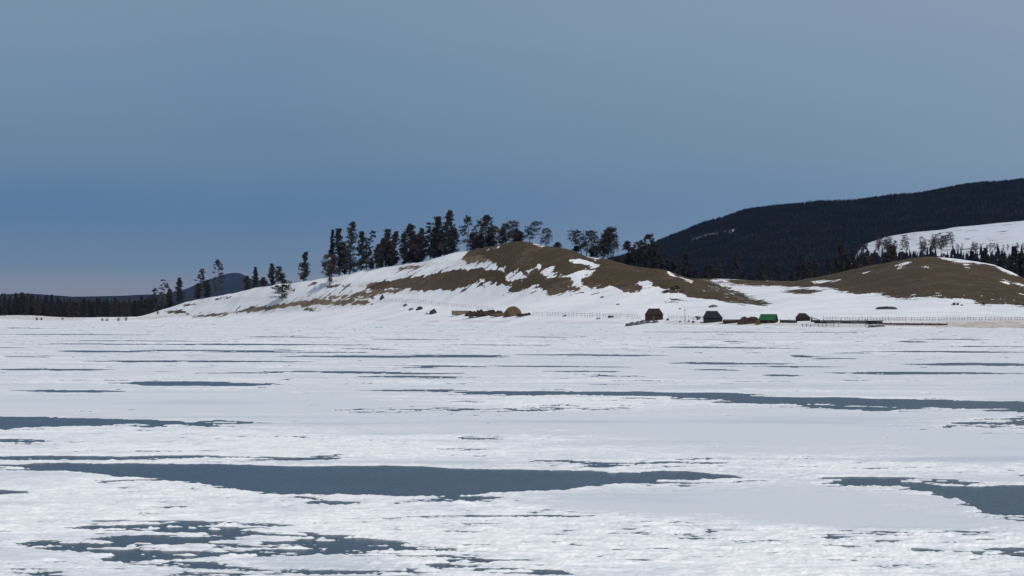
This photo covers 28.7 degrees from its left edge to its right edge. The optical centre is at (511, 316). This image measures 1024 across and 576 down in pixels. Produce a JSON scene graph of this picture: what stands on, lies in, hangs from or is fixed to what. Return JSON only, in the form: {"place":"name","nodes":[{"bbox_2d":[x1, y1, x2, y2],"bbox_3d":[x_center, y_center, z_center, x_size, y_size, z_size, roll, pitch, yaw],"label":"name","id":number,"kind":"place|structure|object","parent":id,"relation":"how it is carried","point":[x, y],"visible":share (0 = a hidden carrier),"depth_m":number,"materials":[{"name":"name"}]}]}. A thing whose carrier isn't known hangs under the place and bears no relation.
{"place":"outdoors","nodes":[
{"label":"outdoors","id":0,"kind":"place"},
{"bbox_2d":[0,293,196,306],"bbox_3d":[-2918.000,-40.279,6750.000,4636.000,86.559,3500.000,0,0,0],"label":"ridge","id":1,"kind":"structure","parent":0,"point":[118,298],"depth_m":6154.18,"materials":[{"name":"black plant"}]},
{"bbox_2d":[164,273,272,298],"bbox_3d":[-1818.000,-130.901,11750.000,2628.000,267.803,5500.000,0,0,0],"label":"mountain","id":2,"kind":"structure","parent":0,"point":[232,283],"depth_m":11075.14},
{"bbox_2d":[0,241,1023,328],"bbox_3d":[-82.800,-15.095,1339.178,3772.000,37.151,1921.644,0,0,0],"label":"hills","id":3,"kind":"structure","parent":0,"point":[539,283],"depth_m":804.02,"materials":[{"name":"white snow"}]},
{"bbox_2d":[2,294,7,315],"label":"conifer tree","id":4,"kind":"object","parent":3,"relation":"on","point":[4,301],"visible":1,"depth_m":1498.49,"materials":[{"name":"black plant"}]},
{"bbox_2d":[16,297,22,314],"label":"conifer tree","id":5,"kind":"object","parent":3,"relation":"on","point":[18,301],"visible":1,"depth_m":1515.31,"materials":[{"name":"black plant"}]},
{"bbox_2d":[19,292,25,314],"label":"conifer tree","id":6,"kind":"object","parent":3,"relation":"on","point":[22,295],"visible":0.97,"depth_m":1525.88,"materials":[{"name":"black plant"}]},
{"bbox_2d":[24,293,29,314],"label":"conifer tree","id":7,"kind":"object","parent":3,"relation":"on","point":[27,306],"visible":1,"depth_m":1506.88,"materials":[{"name":"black plant"}]},
{"bbox_2d":[28,295,33,314],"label":"conifer tree","id":8,"kind":"object","parent":3,"relation":"on","point":[31,300],"visible":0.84,"depth_m":1531.22,"materials":[{"name":"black plant"}]},
{"bbox_2d":[33,297,40,315],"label":"conifer tree","id":9,"kind":"object","parent":3,"relation":"on","point":[37,309],"visible":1,"depth_m":1493.82,"materials":[{"name":"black plant"}]},
{"bbox_2d":[47,294,55,315],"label":"conifer tree","id":10,"kind":"object","parent":3,"relation":"on","point":[50,304],"visible":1,"depth_m":1492.31,"materials":[{"name":"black plant"}]},
{"bbox_2d":[67,298,73,316],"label":"conifer tree","id":11,"kind":"object","parent":3,"relation":"on","point":[69,305],"visible":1,"depth_m":1479.04,"materials":[{"name":"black plant"}]},
{"bbox_2d":[2,299,193,317],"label":"forest","id":12,"kind":"object","parent":3,"relation":"on","point":[161,307],"visible":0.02,"depth_m":1610.69,"materials":[{"name":"black plant"}]},
{"bbox_2d":[96,298,102,316],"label":"conifer tree","id":13,"kind":"object","parent":3,"relation":"on","point":[99,306],"visible":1,"depth_m":1484.34,"materials":[{"name":"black plant"}]},
{"bbox_2d":[121,299,127,316],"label":"conifer tree","id":14,"kind":"object","parent":3,"relation":"on","point":[124,312],"visible":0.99,"depth_m":1468.96,"materials":[{"name":"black plant"}]},
{"bbox_2d":[136,296,144,315],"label":"conifer tree","id":15,"kind":"object","parent":3,"relation":"on","point":[141,310],"visible":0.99,"depth_m":1486.45,"materials":[{"name":"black plant"}]},
{"bbox_2d":[150,288,158,311],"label":"conifer tree","id":16,"kind":"object","parent":3,"relation":"on","point":[154,298],"visible":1,"depth_m":1296.21,"materials":[{"name":"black plant"}]},
{"bbox_2d":[157,279,169,308],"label":"conifer tree","id":17,"kind":"object","parent":3,"relation":"on","point":[163,293],"visible":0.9,"depth_m":1295.39,"materials":[{"name":"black plant"}]},
{"bbox_2d":[166,288,173,306],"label":"conifer tree","id":18,"kind":"object","parent":3,"relation":"on","point":[169,297],"visible":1,"depth_m":1278.67,"materials":[{"name":"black plant"}]},
{"bbox_2d":[174,277,186,302],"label":"conifer tree","id":19,"kind":"object","parent":3,"relation":"on","point":[179,295],"visible":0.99,"depth_m":1265.78,"materials":[{"name":"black plant"}]},
{"bbox_2d":[193,283,202,298],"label":"conifer tree","id":20,"kind":"object","parent":3,"relation":"on","point":[199,295],"visible":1,"depth_m":1240.04,"materials":[{"name":"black plant"}]},
{"bbox_2d":[194,269,205,298],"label":"conifer tree","id":21,"kind":"object","parent":3,"relation":"on","point":[202,278],"visible":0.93,"depth_m":1241.60,"materials":[{"name":"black plant"}]},
{"bbox_2d":[201,280,211,297],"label":"conifer tree","id":22,"kind":"object","parent":3,"relation":"on","point":[207,287],"visible":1,"depth_m":1228.58,"materials":[{"name":"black plant"}]},
{"bbox_2d":[211,259,224,295],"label":"conifer tree","id":23,"kind":"object","parent":3,"relation":"on","point":[217,262],"visible":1,"depth_m":1208.61,"materials":[{"name":"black plant"}]},
{"bbox_2d":[242,276,251,289],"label":"conifer tree","id":24,"kind":"object","parent":3,"relation":"on","point":[246,282],"visible":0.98,"depth_m":1166.45,"materials":[{"name":"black plant"}]},
{"bbox_2d":[249,267,258,287],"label":"conifer tree","id":25,"kind":"object","parent":3,"relation":"on","point":[255,278],"visible":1,"depth_m":1150.67,"materials":[{"name":"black plant"}]},
{"bbox_2d":[258,277,267,286],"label":"conifer tree","id":26,"kind":"object","parent":3,"relation":"on","point":[263,281],"visible":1,"depth_m":1141.06,"materials":[{"name":"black plant"}]},
{"bbox_2d":[267,263,276,284],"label":"conifer tree","id":27,"kind":"object","parent":3,"relation":"on","point":[271,276],"visible":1,"depth_m":1126.48,"materials":[{"name":"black plant"}]},
{"bbox_2d":[270,273,294,299],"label":"conifer tree","id":28,"kind":"object","parent":3,"relation":"on","point":[281,277],"visible":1,"depth_m":1065.32,"materials":[{"name":"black plant"}]},
{"bbox_2d":[297,251,310,281],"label":"conifer tree","id":29,"kind":"object","parent":3,"relation":"on","point":[304,274],"visible":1,"depth_m":1077.70,"materials":[{"name":"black plant"}]},
{"bbox_2d":[321,253,340,285],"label":"conifer tree","id":30,"kind":"object","parent":3,"relation":"on","point":[332,264],"visible":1,"depth_m":1017.51,"materials":[{"name":"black plant"}]},
{"bbox_2d":[328,229,334,276],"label":"conifer tree","id":31,"kind":"object","parent":3,"relation":"on","point":[332,245],"visible":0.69,"depth_m":1046.81,"materials":[{"name":"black plant"}]},
{"bbox_2d":[329,228,348,275],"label":"conifer tree","id":32,"kind":"object","parent":3,"relation":"on","point":[337,243],"visible":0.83,"depth_m":1038.97,"materials":[{"name":"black plant"}]},
{"bbox_2d":[337,242,348,274],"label":"conifer tree","id":33,"kind":"object","parent":3,"relation":"on","point":[344,271],"visible":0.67,"depth_m":1037.87,"materials":[{"name":"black plant"}]},
{"bbox_2d":[339,221,360,273],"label":"conifer tree","id":34,"kind":"object","parent":3,"relation":"on","point":[347,253],"visible":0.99,"depth_m":1028.15,"materials":[{"name":"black plant"}]},
{"bbox_2d":[353,230,370,270],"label":"conifer tree","id":35,"kind":"object","parent":3,"relation":"on","point":[361,248],"visible":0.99,"depth_m":1019.46,"materials":[{"name":"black plant"}]},
{"bbox_2d":[363,230,375,269],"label":"conifer tree","id":36,"kind":"object","parent":3,"relation":"on","point":[369,248],"visible":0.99,"depth_m":1017.18,"materials":[{"name":"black plant"}]},
{"bbox_2d":[371,244,384,268],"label":"conifer tree","id":37,"kind":"object","parent":3,"relation":"on","point":[377,257],"visible":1,"depth_m":996.63,"materials":[{"name":"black plant"}]},
{"bbox_2d":[373,229,393,266],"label":"conifer tree","id":38,"kind":"object","parent":3,"relation":"on","point":[386,241],"visible":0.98,"depth_m":999.42,"materials":[{"name":"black plant"}]},
{"bbox_2d":[387,231,400,264],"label":"conifer tree","id":39,"kind":"object","parent":3,"relation":"on","point":[393,245],"visible":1,"depth_m":994.29,"materials":[{"name":"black plant"}]},
{"bbox_2d":[398,233,408,263],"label":"conifer tree","id":40,"kind":"object","parent":3,"relation":"on","point":[403,249],"visible":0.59,"depth_m":990.08,"materials":[{"name":"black plant"}]},
{"bbox_2d":[399,223,416,262],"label":"conifer tree","id":41,"kind":"object","parent":3,"relation":"on","point":[409,228],"visible":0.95,"depth_m":979.42,"materials":[{"name":"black plant"}]},
{"bbox_2d":[408,235,419,262],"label":"conifer tree","id":42,"kind":"object","parent":3,"relation":"on","point":[414,260],"visible":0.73,"depth_m":979.88,"materials":[{"name":"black plant"}]},
{"bbox_2d":[410,227,429,261],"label":"conifer tree","id":43,"kind":"object","parent":3,"relation":"on","point":[421,255],"visible":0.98,"depth_m":970.22,"materials":[{"name":"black plant"}]},
{"bbox_2d":[424,222,435,259],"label":"conifer tree","id":44,"kind":"object","parent":3,"relation":"on","point":[428,237],"visible":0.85,"depth_m":966.75,"materials":[{"name":"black plant"}]},
{"bbox_2d":[425,216,447,257],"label":"conifer tree","id":45,"kind":"object","parent":3,"relation":"on","point":[438,223],"visible":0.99,"depth_m":957.21,"materials":[{"name":"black plant"}]},
{"bbox_2d":[436,209,454,255],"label":"conifer tree","id":46,"kind":"object","parent":3,"relation":"on","point":[445,227],"visible":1,"depth_m":951.14,"materials":[{"name":"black plant"}]},
{"bbox_2d":[445,227,461,252],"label":"conifer tree","id":47,"kind":"object","parent":3,"relation":"on","point":[454,237],"visible":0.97,"depth_m":947.71,"materials":[{"name":"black plant"}]},
{"bbox_2d":[453,215,475,250],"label":"conifer tree","id":48,"kind":"object","parent":3,"relation":"on","point":[467,219],"visible":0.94,"depth_m":932.15,"materials":[{"name":"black plant"}]},
{"bbox_2d":[469,235,484,248],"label":"conifer tree","id":49,"kind":"object","parent":3,"relation":"on","point":[476,243],"visible":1,"depth_m":920.61,"materials":[{"name":"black plant"}]},
{"bbox_2d":[471,214,491,249],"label":"conifer tree","id":50,"kind":"object","parent":3,"relation":"on","point":[477,225],"visible":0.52,"depth_m":929.74,"materials":[{"name":"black plant"}]},
{"bbox_2d":[464,309,502,316],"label":"dung heap","id":51,"kind":"object","parent":3,"relation":"on","point":[480,313],"visible":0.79,"depth_m":760.18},
{"bbox_2d":[480,214,493,246],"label":"conifer tree","id":52,"kind":"object","parent":3,"relation":"on","point":[486,227],"visible":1,"depth_m":916.72,"materials":[{"name":"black plant"}]},
{"bbox_2d":[486,232,497,246],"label":"conifer tree","id":53,"kind":"object","parent":3,"relation":"on","point":[490,243],"visible":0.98,"depth_m":916.13,"materials":[{"name":"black plant"}]},
{"bbox_2d":[488,226,499,244],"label":"conifer tree","id":54,"kind":"object","parent":3,"relation":"on","point":[494,232],"visible":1,"depth_m":910.12,"materials":[{"name":"green plant"}]},
{"bbox_2d":[497,223,511,242],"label":"conifer tree","id":55,"kind":"object","parent":3,"relation":"on","point":[503,238],"visible":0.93,"depth_m":901.48,"materials":[{"name":"green plant"}]},
{"bbox_2d":[501,219,519,241],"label":"conifer tree","id":56,"kind":"object","parent":3,"relation":"on","point":[511,223],"visible":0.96,"depth_m":894.86,"materials":[{"name":"green plant"}]},
{"bbox_2d":[503,306,520,316],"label":"haystack","id":57,"kind":"object","parent":3,"relation":"on","point":[511,311],"visible":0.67,"depth_m":736.05,"materials":[{"name":"beige plant"}]},
{"bbox_2d":[512,230,524,240],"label":"conifer tree","id":58,"kind":"object","parent":3,"relation":"on","point":[518,235],"visible":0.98,"depth_m":887.82,"materials":[{"name":"green plant"}]},
{"bbox_2d":[522,221,541,241],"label":"conifer tree","id":59,"kind":"object","parent":3,"relation":"on","point":[528,229],"visible":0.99,"depth_m":878.14,"materials":[{"name":"green plant"}]},
{"bbox_2d":[539,228,552,245],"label":"conifer tree","id":60,"kind":"object","parent":3,"relation":"on","point":[545,237],"visible":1,"depth_m":866.07,"materials":[{"name":"green plant"}]},
{"bbox_2d":[567,229,587,253],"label":"conifer tree","id":61,"kind":"object","parent":3,"relation":"on","point":[577,242],"visible":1,"depth_m":842.80,"materials":[{"name":"green plant"}]},
{"bbox_2d":[579,230,598,255],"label":"conifer tree","id":62,"kind":"object","parent":3,"relation":"on","point":[589,241],"visible":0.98,"depth_m":839.71,"materials":[{"name":"green plant"}]},
{"bbox_2d":[591,226,620,258],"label":"conifer tree","id":63,"kind":"object","parent":3,"relation":"on","point":[607,240],"visible":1,"depth_m":830.18,"materials":[{"name":"green plant"}]},
{"bbox_2d":[620,240,634,264],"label":"conifer tree","id":64,"kind":"object","parent":3,"relation":"on","point":[626,245],"visible":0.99,"depth_m":822.51,"materials":[{"name":"green plant"}]},
{"bbox_2d":[628,241,644,265],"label":"conifer tree","id":65,"kind":"object","parent":3,"relation":"on","point":[634,256],"visible":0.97,"depth_m":817.97,"materials":[{"name":"green plant"}]},
{"bbox_2d":[638,233,657,266],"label":"conifer tree","id":66,"kind":"object","parent":3,"relation":"on","point":[642,258],"visible":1,"depth_m":811.70,"materials":[{"name":"green plant"}]},
{"bbox_2d":[645,243,663,268],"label":"conifer tree","id":67,"kind":"object","parent":3,"relation":"on","point":[654,254],"visible":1,"depth_m":808.46,"materials":[{"name":"green plant"}]},
{"bbox_2d":[645,308,663,320],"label":"log hut","id":68,"kind":"object","parent":3,"relation":"on","point":[652,314],"visible":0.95,"depth_m":636.33,"materials":[{"name":"brown wood"}]},
{"bbox_2d":[658,252,667,270],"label":"conifer tree","id":69,"kind":"object","parent":3,"relation":"on","point":[662,265],"visible":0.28,"depth_m":1112.40,"materials":[{"name":"green plant"}]},
{"bbox_2d":[663,258,671,270],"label":"conifer tree","id":70,"kind":"object","parent":3,"relation":"on","point":[668,262],"visible":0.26,"depth_m":1131.70,"materials":[{"name":"green plant"}]},
{"bbox_2d":[671,261,682,274],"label":"conifer tree","id":71,"kind":"object","parent":3,"relation":"on","point":[676,270],"visible":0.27,"depth_m":1134.02,"materials":[{"name":"green plant"}]},
{"bbox_2d":[679,252,693,276],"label":"conifer tree","id":72,"kind":"object","parent":3,"relation":"on","point":[686,271],"visible":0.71,"depth_m":1081.25,"materials":[{"name":"green plant"}]},
{"bbox_2d":[702,265,716,278],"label":"conifer tree","id":73,"kind":"object","parent":3,"relation":"on","point":[711,272],"visible":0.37,"depth_m":1128.15,"materials":[{"name":"green plant"}]},
{"bbox_2d":[703,311,722,322],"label":"log hut","id":74,"kind":"object","parent":3,"relation":"on","point":[711,316],"visible":0.98,"depth_m":607.43,"materials":[{"name":"black wood"}]},
{"bbox_2d":[716,260,722,278],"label":"conifer tree","id":75,"kind":"object","parent":3,"relation":"on","point":[719,272],"visible":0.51,"depth_m":1098.82,"materials":[{"name":"green plant"}]},
{"bbox_2d":[728,256,742,279],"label":"conifer tree","id":76,"kind":"object","parent":3,"relation":"on","point":[735,269],"visible":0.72,"depth_m":1062.09,"materials":[{"name":"green plant"}]},
{"bbox_2d":[737,316,757,324],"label":"dung heap","id":77,"kind":"object","parent":3,"relation":"on","point":[748,320],"visible":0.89,"depth_m":589.78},
{"bbox_2d":[755,258,766,280],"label":"conifer tree","id":78,"kind":"object","parent":3,"relation":"on","point":[762,268],"visible":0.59,"depth_m":1039.52,"materials":[{"name":"green plant"}]},
{"bbox_2d":[758,314,778,323],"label":"shed","id":79,"kind":"structure","parent":3,"relation":"on","point":[768,318],"depth_m":587.39,"materials":[{"name":"green metal"}]},
{"bbox_2d":[771,264,783,280],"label":"conifer tree","id":80,"kind":"object","parent":3,"relation":"on","point":[777,270],"visible":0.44,"depth_m":1087.79,"materials":[{"name":"green plant"}]},
{"bbox_2d":[794,253,806,280],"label":"conifer tree","id":81,"kind":"object","parent":3,"relation":"on","point":[801,256],"visible":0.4,"depth_m":1038.11,"materials":[{"name":"green plant"}]},
{"bbox_2d":[795,313,810,320],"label":"log hut","id":82,"kind":"object","parent":3,"relation":"on","point":[802,317],"visible":0.92,"depth_m":590.38,"materials":[{"name":"brown wood"}]},
{"bbox_2d":[799,261,807,279],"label":"conifer tree","id":83,"kind":"object","parent":3,"relation":"on","point":[803,269],"visible":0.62,"depth_m":1022.92,"materials":[{"name":"green plant"}]},
{"bbox_2d":[806,262,813,278],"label":"conifer tree","id":84,"kind":"object","parent":3,"relation":"on","point":[810,273],"visible":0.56,"depth_m":1021.75,"materials":[{"name":"green plant"}]},
{"bbox_2d":[811,259,819,277],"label":"conifer tree","id":85,"kind":"object","parent":3,"relation":"on","point":[814,268],"visible":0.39,"depth_m":1062.47,"materials":[{"name":"green plant"}]},
{"bbox_2d":[823,258,832,275],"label":"conifer tree","id":86,"kind":"object","parent":3,"relation":"on","point":[828,265],"visible":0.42,"depth_m":1060.85,"materials":[{"name":"green plant"}]},
{"bbox_2d":[831,243,846,272],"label":"conifer tree","id":87,"kind":"object","parent":3,"relation":"on","point":[840,250],"visible":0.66,"depth_m":1007.68,"materials":[{"name":"green plant"}]},
{"bbox_2d":[814,319,866,323],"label":"log wall","id":88,"kind":"structure","parent":3,"relation":"on","point":[840,321],"depth_m":566.12,"materials":[{"name":"brown wood"}]},
{"bbox_2d":[844,253,850,270],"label":"conifer tree","id":89,"kind":"object","parent":3,"relation":"on","point":[846,261],"visible":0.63,"depth_m":986.07,"materials":[{"name":"green plant"}]},
{"bbox_2d":[848,250,857,269],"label":"conifer tree","id":90,"kind":"object","parent":3,"relation":"on","point":[853,261],"visible":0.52,"depth_m":984.80,"materials":[{"name":"green plant"}]},
{"bbox_2d":[850,244,873,267],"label":"conifer tree","id":91,"kind":"object","parent":3,"relation":"on","point":[867,257],"visible":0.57,"depth_m":1013.73,"materials":[{"name":"green plant"}]},
{"bbox_2d":[886,245,891,262],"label":"conifer tree","id":92,"kind":"object","parent":3,"relation":"on","point":[889,248],"visible":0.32,"depth_m":1009.95,"materials":[{"name":"green plant"}]},
{"bbox_2d":[888,246,897,261],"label":"conifer tree","id":93,"kind":"object","parent":3,"relation":"on","point":[894,253],"visible":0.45,"depth_m":979.52,"materials":[{"name":"green plant"}]},
{"bbox_2d":[882,322,947,324],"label":"log wall","id":94,"kind":"structure","parent":3,"relation":"on","point":[890,323],"depth_m":538.87,"materials":[{"name":"brown wood"}]},
{"bbox_2d":[823,316,1023,320],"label":"post fence","id":95,"kind":"object","parent":3,"relation":"on","point":[888,317],"visible":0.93,"depth_m":555.16,"materials":[{"name":"wood"}]},
{"bbox_2d":[981,248,990,263],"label":"conifer tree","id":96,"kind":"object","parent":3,"relation":"on","point":[985,256],"visible":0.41,"depth_m":967.93,"materials":[{"name":"green plant"}]},
{"bbox_2d":[1001,252,1007,268],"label":"conifer tree","id":97,"kind":"object","parent":3,"relation":"on","point":[1003,257],"visible":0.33,"depth_m":986.99,"materials":[{"name":"green plant"}]},
{"bbox_2d":[1006,246,1019,274],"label":"conifer tree","id":98,"kind":"object","parent":3,"relation":"on","point":[1012,264],"visible":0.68,"depth_m":956.75,"materials":[{"name":"green plant"}]},
{"bbox_2d":[1015,252,1023,277],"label":"conifer tree","id":99,"kind":"object","parent":3,"relation":"on","point":[1020,257],"visible":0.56,"depth_m":981.76,"materials":[{"name":"green plant"}]},
{"bbox_2d":[0,321,1023,575],"bbox_3d":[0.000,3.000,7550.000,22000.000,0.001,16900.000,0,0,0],"label":"frozen lake","id":100,"kind":"structure","parent":0,"point":[440,483],"depth_m":37.34,"materials":[{"name":"ice"}]},
{"bbox_2d":[0,321,1023,575],"bbox_3d":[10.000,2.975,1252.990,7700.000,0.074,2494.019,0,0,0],"label":"snow cover","id":101,"kind":"object","parent":100,"relation":"on","point":[780,459],"visible":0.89,"depth_m":47.46,"materials":[{"name":"white snow"}]},
{"bbox_2d":[0,0,1023,296],"label":"sky","id":102,"kind":"structure","parent":0,"point":[143,143],"materials":[{"name":"blue"}]},
{"bbox_2d":[657,183,1023,280],"bbox_3d":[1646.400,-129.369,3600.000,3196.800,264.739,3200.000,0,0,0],"label":"wooded ridge","id":103,"kind":"structure","parent":0,"point":[807,236],"depth_m":2979.30,"materials":[{"name":"black plant"}]},
{"bbox_2d":[608,178,1023,280],"bbox_3d":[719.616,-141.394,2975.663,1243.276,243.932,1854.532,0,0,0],"label":"ridge forest","id":104,"kind":"object","parent":103,"relation":"on","point":[685,236],"visible":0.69,"depth_m":3025.45,"materials":[{"name":"green plant"}]},
{"bbox_2d":[684,245,1022,278],"bbox_3d":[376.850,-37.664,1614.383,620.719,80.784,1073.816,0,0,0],"label":"wood behind knoll","id":105,"kind":"object","parent":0,"point":[957,255],"visible":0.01,"depth_m":2019.18,"materials":[{"name":"plant"}]},
{"bbox_2d":[851,221,1023,266],"bbox_3d":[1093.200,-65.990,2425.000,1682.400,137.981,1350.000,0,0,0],"label":"snowy slope","id":106,"kind":"structure","parent":0,"point":[1006,233],"depth_m":2252.27,"materials":[{"name":"white snow"}]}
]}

